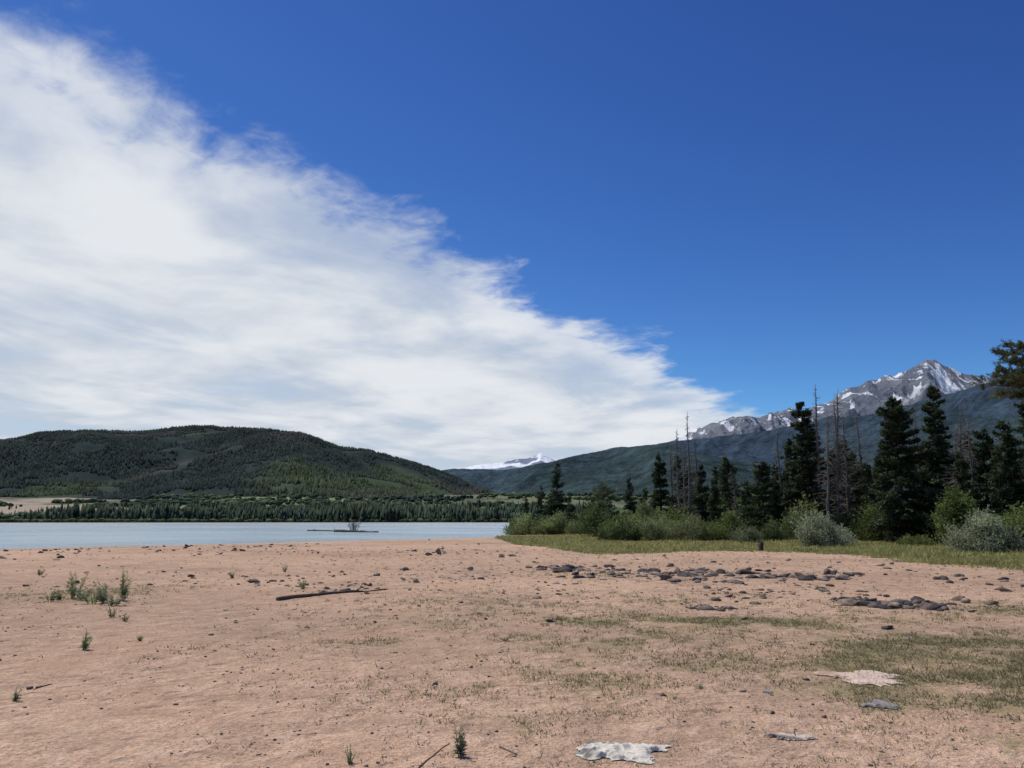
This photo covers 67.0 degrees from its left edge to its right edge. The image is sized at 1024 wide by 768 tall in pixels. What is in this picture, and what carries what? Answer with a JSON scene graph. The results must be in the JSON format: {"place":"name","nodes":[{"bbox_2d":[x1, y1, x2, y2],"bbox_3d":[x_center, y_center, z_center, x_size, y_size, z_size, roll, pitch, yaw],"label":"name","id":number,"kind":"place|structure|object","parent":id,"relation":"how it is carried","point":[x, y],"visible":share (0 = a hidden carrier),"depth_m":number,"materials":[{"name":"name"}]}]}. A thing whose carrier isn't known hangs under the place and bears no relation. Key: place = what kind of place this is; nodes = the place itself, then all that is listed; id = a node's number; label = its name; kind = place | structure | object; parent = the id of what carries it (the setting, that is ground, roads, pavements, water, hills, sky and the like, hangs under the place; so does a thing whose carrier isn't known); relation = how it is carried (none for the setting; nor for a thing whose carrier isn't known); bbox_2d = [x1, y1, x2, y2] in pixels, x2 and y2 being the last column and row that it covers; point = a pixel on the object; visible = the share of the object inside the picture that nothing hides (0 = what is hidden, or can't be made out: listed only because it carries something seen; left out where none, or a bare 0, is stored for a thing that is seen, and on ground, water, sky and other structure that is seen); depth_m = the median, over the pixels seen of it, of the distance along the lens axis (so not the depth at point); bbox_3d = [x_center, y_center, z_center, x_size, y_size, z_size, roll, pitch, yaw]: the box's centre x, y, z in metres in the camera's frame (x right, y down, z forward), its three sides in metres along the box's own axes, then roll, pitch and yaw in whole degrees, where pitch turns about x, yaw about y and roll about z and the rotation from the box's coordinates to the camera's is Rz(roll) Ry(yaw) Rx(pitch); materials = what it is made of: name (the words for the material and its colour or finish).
{"place":"outdoors","nodes":[
{"label":"outdoors","id":0,"kind":"place"},
{"bbox_2d":[0,428,487,498],"bbox_3d":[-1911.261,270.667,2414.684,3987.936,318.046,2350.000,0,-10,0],"label":"forested hill","id":1,"kind":"structure","parent":0,"point":[184,457],"depth_m":1663.13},
{"bbox_2d":[0,424,508,499],"bbox_3d":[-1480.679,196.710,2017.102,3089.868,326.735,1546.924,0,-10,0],"label":"hill forest","id":2,"kind":"object","parent":1,"relation":"on","point":[314,480],"visible":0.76,"depth_m":1611.99,"materials":[{"name":"plant"}]},
{"bbox_2d":[0,523,528,548],"bbox_3d":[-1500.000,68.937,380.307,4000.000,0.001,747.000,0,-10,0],"label":"water","id":3,"kind":"structure","parent":0,"point":[33,535],"depth_m":110.02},
{"bbox_2d":[463,453,554,469],"bbox_3d":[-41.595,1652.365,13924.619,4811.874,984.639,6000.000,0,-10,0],"label":"snowy mountain range","id":4,"kind":"structure","parent":0,"point":[532,460],"depth_m":14628.07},
{"bbox_2d":[0,495,1023,767],"bbox_3d":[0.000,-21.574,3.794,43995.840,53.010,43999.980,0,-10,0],"label":"ground","id":5,"kind":"structure","parent":0,"point":[140,723],"depth_m":8.91,"materials":[{"name":"sand"}]},
{"bbox_2d":[66,571,87,597],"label":"weed plant","id":6,"kind":"object","parent":5,"relation":"on","point":[73,593],"visible":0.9,"depth_m":16.19,"materials":[{"name":"green plant"}]},
{"bbox_2d":[78,630,93,649],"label":"weed plant","id":7,"kind":"object","parent":5,"relation":"on","point":[85,645],"visible":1,"depth_m":9.69,"materials":[{"name":"green plant"}]},
{"bbox_2d":[78,586,105,603],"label":"weed plant","id":8,"kind":"object","parent":5,"relation":"on","point":[93,599],"visible":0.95,"depth_m":14.97,"materials":[{"name":"green plant"}]},
{"bbox_2d":[93,581,108,602],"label":"weed plant","id":9,"kind":"object","parent":5,"relation":"on","point":[102,599],"visible":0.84,"depth_m":15.12,"materials":[{"name":"green plant"}]},
{"bbox_2d":[99,587,128,605],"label":"weed plant","id":10,"kind":"object","parent":5,"relation":"on","point":[113,602],"visible":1,"depth_m":14.68,"materials":[{"name":"green plant"}]},
{"bbox_2d":[118,570,131,600],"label":"weed plant","id":11,"kind":"object","parent":5,"relation":"on","point":[122,586],"visible":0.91,"depth_m":15.59,"materials":[{"name":"green plant"}]},
{"bbox_2d":[0,518,514,522],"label":"shore brush","id":12,"kind":"object","parent":5,"relation":"on","point":[141,520],"visible":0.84,"depth_m":559.33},
{"bbox_2d":[0,496,589,521],"bbox_3d":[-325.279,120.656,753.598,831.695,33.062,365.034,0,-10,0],"label":"shore forest","id":13,"kind":"object","parent":5,"relation":"on","point":[369,510],"visible":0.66,"depth_m":593.66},
{"bbox_2d":[276,582,386,600],"bbox_3d":[-3.831,4.474,16.831,0.234,0.251,3.098,-6,-12,33],"label":"driftwood log","id":14,"kind":"object","parent":5,"relation":"on","point":[287,597],"visible":1,"depth_m":16.42,"materials":[{"name":"brown wood"}]},
{"bbox_2d":[0,491,752,518],"bbox_3d":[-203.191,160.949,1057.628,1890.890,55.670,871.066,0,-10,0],"label":"distant aspen grove","id":15,"kind":"object","parent":5,"relation":"on","point":[205,500],"visible":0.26,"depth_m":1130.69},
{"bbox_2d":[451,723,467,756],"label":"weed plant","id":16,"kind":"object","parent":5,"relation":"on","point":[460,749],"visible":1,"depth_m":5.33,"materials":[{"name":"green plant"}]},
{"bbox_2d":[0,542,1023,767],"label":"pebbles","id":17,"kind":"object","parent":5,"relation":"on","point":[871,765],"visible":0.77,"depth_m":7.41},
{"bbox_2d":[0,539,1023,767],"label":"beach rocks","id":18,"kind":"object","parent":5,"relation":"on","point":[921,603],"visible":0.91,"depth_m":20.67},
{"bbox_2d":[502,518,525,534],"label":"willow shrub","id":19,"kind":"object","parent":5,"relation":"on","point":[509,531],"visible":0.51,"depth_m":99.11,"materials":[{"name":"green plant"}]},
{"bbox_2d":[510,515,541,534],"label":"willow shrub","id":20,"kind":"object","parent":5,"relation":"on","point":[515,529],"visible":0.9,"depth_m":96.94,"materials":[{"name":"green plant"}]},
{"bbox_2d":[532,485,548,532],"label":"conifer tree","id":21,"kind":"object","parent":5,"relation":"on","point":[539,502],"visible":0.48,"depth_m":108.50,"materials":[{"name":"green plant"}]},
{"bbox_2d":[527,512,560,534],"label":"willow shrub","id":22,"kind":"object","parent":5,"relation":"on","point":[537,522],"visible":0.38,"depth_m":96.44,"materials":[{"name":"green plant"}]},
{"bbox_2d":[535,514,568,534],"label":"willow shrub","id":23,"kind":"object","parent":5,"relation":"on","point":[545,524],"visible":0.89,"depth_m":93.31,"materials":[{"name":"green plant"}]},
{"bbox_2d":[541,463,572,518],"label":"conifer tree","id":24,"kind":"object","parent":5,"relation":"on","point":[553,503],"visible":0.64,"depth_m":103.82,"materials":[{"name":"green plant"}]},
{"bbox_2d":[547,508,570,534],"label":"willow shrub","id":25,"kind":"object","parent":5,"relation":"on","point":[564,523],"visible":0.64,"depth_m":93.80,"materials":[{"name":"green plant"}]},
{"bbox_2d":[565,494,577,533],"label":"conifer tree","id":26,"kind":"object","parent":5,"relation":"on","point":[570,508],"visible":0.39,"depth_m":98.43,"materials":[{"name":"green plant"}]},
{"bbox_2d":[562,518,584,533],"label":"willow shrub","id":27,"kind":"object","parent":5,"relation":"on","point":[571,528],"visible":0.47,"depth_m":91.16,"materials":[{"name":"green plant"}]},
{"bbox_2d":[565,502,626,536],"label":"willow shrub","id":28,"kind":"object","parent":5,"relation":"on","point":[591,521],"visible":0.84,"depth_m":77.13,"materials":[{"name":"green plant"}]},
{"bbox_2d":[579,495,612,514],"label":"conifer tree","id":29,"kind":"object","parent":5,"relation":"on","point":[587,505],"visible":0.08,"depth_m":98.79,"materials":[{"name":"green plant"}]},
{"bbox_2d":[587,483,622,531],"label":"conifer tree","id":30,"kind":"object","parent":5,"relation":"on","point":[604,501],"visible":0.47,"depth_m":90.69,"materials":[{"name":"green plant"}]},
{"bbox_2d":[599,512,637,538],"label":"willow shrub","id":31,"kind":"object","parent":5,"relation":"on","point":[609,526],"visible":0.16,"depth_m":66.19,"materials":[{"name":"green plant"}]},
{"bbox_2d":[594,522,643,540],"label":"willow shrub","id":32,"kind":"object","parent":5,"relation":"on","point":[607,534],"visible":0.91,"depth_m":60.36,"materials":[{"name":"green plant"}]},
{"bbox_2d":[595,518,642,540],"bbox_3d":[8.609,11.681,61.884,4.201,1.920,4.332,0,-10,0],"label":"willow shrub","id":33,"kind":"object","parent":5,"relation":"on","point":[622,525],"visible":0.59,"depth_m":61.08,"materials":[{"name":"green plant"}]},
{"bbox_2d":[574,740,671,763],"bbox_3d":[0.779,2.583,5.469,0.691,0.056,0.463,-3,-10,14],"label":"flat stone","id":34,"kind":"object","parent":5,"relation":"on","point":[627,751],"visible":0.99,"depth_m":5.43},
{"bbox_2d":[622,477,638,515],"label":"conifer tree","id":35,"kind":"object","parent":5,"relation":"on","point":[627,498],"visible":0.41,"depth_m":88.98,"materials":[{"name":"green plant"}]},
{"bbox_2d":[635,486,648,516],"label":"conifer tree","id":36,"kind":"object","parent":5,"relation":"on","point":[645,494],"visible":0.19,"depth_m":84.84,"materials":[{"name":"green plant"}]},
{"bbox_2d":[627,498,666,523],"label":"willow shrub","id":37,"kind":"object","parent":5,"relation":"on","point":[640,512],"visible":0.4,"depth_m":75.42,"materials":[{"name":"green plant"}]},
{"bbox_2d":[632,515,669,540],"bbox_3d":[10.909,11.420,61.118,3.318,2.148,3.384,-3,-11,18],"label":"willow shrub","id":38,"kind":"object","parent":5,"relation":"on","point":[650,531],"visible":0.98,"depth_m":60.31,"materials":[{"name":"green plant"}]},
{"bbox_2d":[648,451,669,515],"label":"conifer tree","id":39,"kind":"object","parent":5,"relation":"on","point":[660,483],"visible":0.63,"depth_m":82.96,"materials":[{"name":"green plant"}]},
{"bbox_2d":[646,515,684,539],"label":"willow shrub","id":40,"kind":"object","parent":5,"relation":"on","point":[665,524],"visible":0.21,"depth_m":63.93,"materials":[{"name":"green plant"}]},
{"bbox_2d":[665,455,687,521],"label":"conifer tree","id":41,"kind":"object","parent":5,"relation":"on","point":[672,499],"visible":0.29,"depth_m":81.22,"materials":[{"name":"green plant"}]},
{"bbox_2d":[669,432,683,517],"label":"dead tree","id":42,"kind":"object","parent":5,"relation":"on","point":[677,476],"visible":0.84,"depth_m":79.45,"materials":[{"name":"grey wood"}]},
{"bbox_2d":[662,502,695,533],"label":"willow shrub","id":43,"kind":"object","parent":5,"relation":"on","point":[673,516],"visible":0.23,"depth_m":76.95,"materials":[{"name":"green plant"}]},
{"bbox_2d":[675,441,689,517],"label":"dead tree","id":44,"kind":"object","parent":5,"relation":"on","point":[684,482],"visible":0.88,"depth_m":78.38,"materials":[{"name":"grey wood"}]},
{"bbox_2d":[681,416,695,519],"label":"dead tree","id":45,"kind":"object","parent":5,"relation":"on","point":[689,490],"visible":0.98,"depth_m":77.50,"materials":[{"name":"grey wood"}]},
{"bbox_2d":[663,512,715,540],"bbox_3d":[13.821,11.248,60.743,4.022,2.376,4.008,0,-10,0],"label":"willow shrub","id":46,"kind":"object","parent":5,"relation":"on","point":[690,531],"visible":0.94,"depth_m":60.55,"materials":[{"name":"green plant"}]},
{"bbox_2d":[691,437,704,523],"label":"dead tree","id":47,"kind":"object","parent":5,"relation":"on","point":[695,462],"visible":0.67,"depth_m":76.82,"materials":[{"name":"grey wood"}]},
{"bbox_2d":[688,464,715,527],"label":"conifer tree","id":48,"kind":"object","parent":5,"relation":"on","point":[700,498],"visible":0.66,"depth_m":75.06,"materials":[{"name":"green plant"}]},
{"bbox_2d":[686,472,720,513],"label":"conifer tree","id":49,"kind":"object","parent":5,"relation":"on","point":[692,487],"visible":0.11,"depth_m":90.23,"materials":[{"name":"green plant"}]},
{"bbox_2d":[698,519,731,540],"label":"willow shrub","id":50,"kind":"object","parent":5,"relation":"on","point":[720,531],"visible":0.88,"depth_m":60.11,"materials":[{"name":"green plant"}]},
{"bbox_2d":[706,480,723,535],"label":"conifer tree","id":51,"kind":"object","parent":5,"relation":"on","point":[714,500],"visible":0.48,"depth_m":69.01,"materials":[{"name":"green plant"}]},
{"bbox_2d":[712,465,727,506],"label":"conifer tree","id":52,"kind":"object","parent":5,"relation":"on","point":[715,479],"visible":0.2,"depth_m":138.15,"materials":[{"name":"green plant"}]},
{"bbox_2d":[706,456,745,524],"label":"conifer tree","id":53,"kind":"object","parent":5,"relation":"on","point":[723,481],"visible":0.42,"depth_m":73.28,"materials":[{"name":"green plant"}]},
{"bbox_2d":[714,508,748,539],"bbox_3d":[17.234,11.196,61.591,2.868,2.778,3.072,6,-12,-30],"label":"willow shrub","id":54,"kind":"object","parent":5,"relation":"on","point":[730,517],"visible":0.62,"depth_m":61.22,"materials":[{"name":"green plant"}]},
{"bbox_2d":[727,524,764,542],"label":"willow shrub","id":55,"kind":"object","parent":5,"relation":"on","point":[747,534],"visible":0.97,"depth_m":54.98,"materials":[{"name":"green plant"}]},
{"bbox_2d":[735,480,758,538],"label":"conifer tree","id":56,"kind":"object","parent":5,"relation":"on","point":[746,495],"visible":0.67,"depth_m":65.00,"materials":[{"name":"green plant"}]},
{"bbox_2d":[494,533,1023,570],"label":"bank grass","id":57,"kind":"structure","parent":5,"relation":"on","point":[588,543],"depth_m":43.09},
{"bbox_2d":[747,460,777,532],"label":"conifer tree","id":58,"kind":"object","parent":5,"relation":"on","point":[761,484],"visible":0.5,"depth_m":67.29,"materials":[{"name":"green plant"}]},
{"bbox_2d":[758,478,786,528],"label":"conifer tree","id":59,"kind":"object","parent":5,"relation":"on","point":[768,511],"visible":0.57,"depth_m":66.02,"materials":[{"name":"green plant"}]},
{"bbox_2d":[768,461,784,503],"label":"conifer tree","id":60,"kind":"object","parent":5,"relation":"on","point":[773,473],"visible":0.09,"depth_m":91.26,"materials":[{"name":"green plant"}]},
{"bbox_2d":[759,515,794,540],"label":"willow shrub","id":61,"kind":"object","parent":5,"relation":"on","point":[768,532],"visible":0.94,"depth_m":57.73,"materials":[{"name":"green plant"}]},
{"bbox_2d":[773,431,784,509],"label":"dead tree","id":62,"kind":"object","parent":5,"relation":"on","point":[779,472],"visible":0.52,"depth_m":69.79,"materials":[{"name":"grey wood"}]},
{"bbox_2d":[774,438,800,518],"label":"conifer tree","id":63,"kind":"object","parent":5,"relation":"on","point":[788,450],"visible":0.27,"depth_m":65.76,"materials":[{"name":"green plant"}]},
{"bbox_2d":[772,511,803,539],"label":"willow shrub","id":64,"kind":"object","parent":5,"relation":"on","point":[792,520],"visible":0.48,"depth_m":60.51,"materials":[{"name":"green plant"}]},
{"bbox_2d":[762,732,817,739],"bbox_3d":[2.094,2.650,5.829,0.406,0.024,0.200,0,-10,0],"label":"flat pale stone","id":65,"kind":"object","parent":5,"relation":"on","point":[786,736],"visible":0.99,"depth_m":5.80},
{"bbox_2d":[779,401,841,535],"bbox_3d":[24.496,7.194,63.671,4.786,11.704,4.659,0,-10,0],"label":"conifer tree","id":66,"kind":"object","parent":5,"relation":"on","point":[804,440],"visible":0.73,"depth_m":63.58,"materials":[{"name":"green plant"}]},
{"bbox_2d":[783,491,838,523],"bbox_3d":[23.870,10.559,61.945,3.922,4.181,4.890,3,-11,-19],"label":"willow shrub","id":67,"kind":"object","parent":5,"relation":"on","point":[806,508],"visible":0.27,"depth_m":61.41,"materials":[{"name":"green plant"}]},
{"bbox_2d":[807,386,835,513],"bbox_3d":[24.916,6.267,62.831,2.615,12.809,2.185,9,-14,-43],"label":"dead tree","id":68,"kind":"object","parent":5,"relation":"on","point":[817,445],"visible":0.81,"depth_m":63.04,"materials":[{"name":"grey wood"}]},
{"bbox_2d":[790,510,857,546],"bbox_3d":[18.736,8.884,47.305,3.926,2.300,3.580,0,-10,0],"label":"sagebrush shrub","id":69,"kind":"object","parent":5,"relation":"on","point":[818,531],"visible":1,"depth_m":46.48,"materials":[{"name":"green plant"}]},
{"bbox_2d":[813,413,844,522],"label":"dead tree","id":70,"kind":"object","parent":5,"relation":"on","point":[828,498],"visible":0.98,"depth_m":60.59,"materials":[{"name":"grey wood"}]},
{"bbox_2d":[819,392,854,529],"bbox_3d":[25.984,6.390,61.842,3.121,12.217,3.105,0,-10,0],"label":"dead tree","id":71,"kind":"object","parent":5,"relation":"on","point":[838,502],"visible":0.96,"depth_m":61.78,"materials":[{"name":"grey wood"}]},
{"bbox_2d":[822,451,854,518],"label":"conifer tree","id":72,"kind":"object","parent":5,"relation":"on","point":[834,465],"visible":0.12,"depth_m":67.19,"materials":[{"name":"green plant"}]},
{"bbox_2d":[829,399,859,523],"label":"dead tree","id":73,"kind":"object","parent":5,"relation":"on","point":[841,498],"visible":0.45,"depth_m":65.43,"materials":[{"name":"grey wood"}]},
{"bbox_2d":[832,522,856,544],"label":"sagebrush shrub","id":74,"kind":"object","parent":5,"relation":"on","point":[845,529],"visible":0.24,"depth_m":50.50,"materials":[{"name":"green plant"}]},
{"bbox_2d":[832,510,859,539],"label":"willow shrub","id":75,"kind":"object","parent":5,"relation":"on","point":[845,519],"visible":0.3,"depth_m":60.48,"materials":[{"name":"green plant"}]},
{"bbox_2d":[830,415,866,523],"bbox_3d":[27.296,7.579,63.706,3.521,10.524,4.147,10,-14,-43],"label":"dead tree","id":76,"kind":"object","parent":5,"relation":"on","point":[847,485],"visible":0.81,"depth_m":63.55,"materials":[{"name":"grey wood"}]},
{"bbox_2d":[834,439,867,507],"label":"conifer tree","id":77,"kind":"object","parent":5,"relation":"on","point":[848,458],"visible":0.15,"depth_m":90.68,"materials":[{"name":"green plant"}]},
{"bbox_2d":[842,466,871,524],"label":"conifer tree","id":78,"kind":"object","parent":5,"relation":"on","point":[855,480],"visible":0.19,"depth_m":65.27,"materials":[{"name":"green plant"}]},
{"bbox_2d":[814,670,901,686],"bbox_3d":[3.630,2.974,7.853,0.885,0.037,0.784,3,-10,-16],"label":"flat pale stone","id":79,"kind":"object","parent":5,"relation":"on","point":[861,678],"visible":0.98,"depth_m":7.85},
{"bbox_2d":[851,416,875,512],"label":"dead tree","id":80,"kind":"object","parent":5,"relation":"on","point":[860,460],"visible":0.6,"depth_m":65.89,"materials":[{"name":"grey wood"}]},
{"bbox_2d":[855,462,896,539],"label":"conifer tree","id":81,"kind":"object","parent":5,"relation":"on","point":[866,481],"visible":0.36,"depth_m":61.45,"materials":[{"name":"green plant"}]},
{"bbox_2d":[847,496,906,540],"bbox_3d":[27.605,10.149,58.010,4.596,3.484,4.266,0,-10,0],"label":"willow shrub","id":82,"kind":"object","parent":5,"relation":"on","point":[866,523],"visible":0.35,"depth_m":57.95,"materials":[{"name":"green plant"}]},
{"bbox_2d":[861,699,900,708],"bbox_3d":[3.228,2.798,6.768,0.347,0.026,0.266,-4,-11,24],"label":"flat grey stone","id":83,"kind":"object","parent":5,"relation":"on","point":[877,703],"visible":1,"depth_m":6.71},
{"bbox_2d":[868,455,902,539],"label":"conifer tree","id":84,"kind":"object","parent":5,"relation":"on","point":[875,476],"visible":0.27,"depth_m":59.45,"materials":[{"name":"green plant"}]},
{"bbox_2d":[868,396,945,542],"bbox_3d":[27.544,6.348,53.878,5.567,11.114,5.241,-4,-11,24],"label":"conifer tree","id":85,"kind":"object","parent":5,"relation":"on","point":[892,448],"visible":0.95,"depth_m":53.18,"materials":[{"name":"green plant"}]},
{"bbox_2d":[894,533,938,545],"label":"willow shrub","id":86,"kind":"object","parent":5,"relation":"on","point":[922,539],"visible":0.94,"depth_m":48.79,"materials":[{"name":"green plant"}]},
{"bbox_2d":[910,385,955,516],"bbox_3d":[34.980,6.359,63.733,4.541,12.899,3.855,-6,-12,30],"label":"conifer tree","id":87,"kind":"object","parent":5,"relation":"on","point":[939,442],"visible":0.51,"depth_m":63.90,"materials":[{"name":"green plant"}]},
{"bbox_2d":[937,426,969,489],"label":"dead tree","id":88,"kind":"object","parent":5,"relation":"on","point":[952,476],"visible":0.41,"depth_m":61.93,"materials":[{"name":"grey wood"}]},
{"bbox_2d":[927,484,994,543],"bbox_3d":[28.529,8.352,49.274,3.866,3.968,3.719,0,-10,0],"label":"willow shrub","id":89,"kind":"object","parent":5,"relation":"on","point":[957,507],"visible":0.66,"depth_m":48.95,"materials":[{"name":"green plant"}]},
{"bbox_2d":[948,408,977,483],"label":"dead tree","id":90,"kind":"object","parent":5,"relation":"on","point":[960,433],"visible":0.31,"depth_m":63.95,"materials":[{"name":"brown wood"}]},
{"bbox_2d":[952,450,991,508],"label":"conifer tree","id":91,"kind":"object","parent":5,"relation":"on","point":[959,474],"visible":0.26,"depth_m":55.42,"materials":[{"name":"green plant"}]},
{"bbox_2d":[940,423,1007,498],"bbox_3d":[35.604,7.429,59.515,5.026,9.308,5.326,-5,-11,27],"label":"dead tree","id":92,"kind":"object","parent":5,"relation":"on","point":[968,454],"visible":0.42,"depth_m":60.41,"materials":[{"name":"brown wood"}]},
{"bbox_2d":[938,504,1023,552],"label":"sagebrush shrub","id":93,"kind":"object","parent":5,"relation":"on","point":[985,533],"visible":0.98,"depth_m":37.98,"materials":[{"name":"green plant"}]},
{"bbox_2d":[968,428,1007,516],"bbox_3d":[34.939,7.536,56.477,3.873,8.635,3.586,0,-10,0],"label":"conifer tree","id":94,"kind":"object","parent":5,"relation":"on","point":[981,473],"visible":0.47,"depth_m":56.73,"materials":[{"name":"green plant"}]},
{"bbox_2d":[968,337,1023,403],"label":"pine tree","id":95,"kind":"object","parent":5,"relation":"on","point":[1015,377],"visible":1,"depth_m":26.32,"materials":[{"name":"green plant"}]},
{"bbox_2d":[981,444,1023,533],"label":"conifer tree","id":96,"kind":"object","parent":5,"relation":"on","point":[1002,489],"visible":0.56,"depth_m":53.41,"materials":[{"name":"green plant"}]},
{"bbox_2d":[987,420,1023,515],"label":"conifer tree","id":97,"kind":"object","parent":5,"relation":"on","point":[1007,438],"visible":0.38,"depth_m":54.53,"materials":[{"name":"green plant"}]},
{"bbox_2d":[994,501,1023,547],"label":"willow shrub","id":98,"kind":"object","parent":5,"relation":"on","point":[1018,519],"visible":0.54,"depth_m":42.70,"materials":[{"name":"green plant"}]},
{"bbox_2d":[1013,399,1023,504],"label":"conifer tree","id":99,"kind":"object","parent":5,"relation":"on","point":[1020,406],"visible":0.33,"depth_m":60.39,"materials":[{"name":"green plant"}]},
{"bbox_2d":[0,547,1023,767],"bbox_3d":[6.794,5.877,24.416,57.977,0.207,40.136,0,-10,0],"label":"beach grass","id":100,"kind":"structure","parent":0,"point":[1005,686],"depth_m":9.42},
{"bbox_2d":[0,0,1023,469],"label":"sky","id":101,"kind":"structure","parent":0,"point":[439,234],"materials":[{"name":"blue"}]},
{"bbox_2d":[442,378,1023,495],"bbox_3d":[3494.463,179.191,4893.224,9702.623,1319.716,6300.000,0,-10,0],"label":"forested mountain","id":102,"kind":"structure","parent":0,"point":[615,467],"depth_m":2911.64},
{"bbox_2d":[670,359,992,441],"bbox_3d":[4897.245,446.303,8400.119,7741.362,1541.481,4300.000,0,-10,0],"label":"rocky mountain","id":103,"kind":"structure","parent":0,"point":[907,387],"depth_m":8102.64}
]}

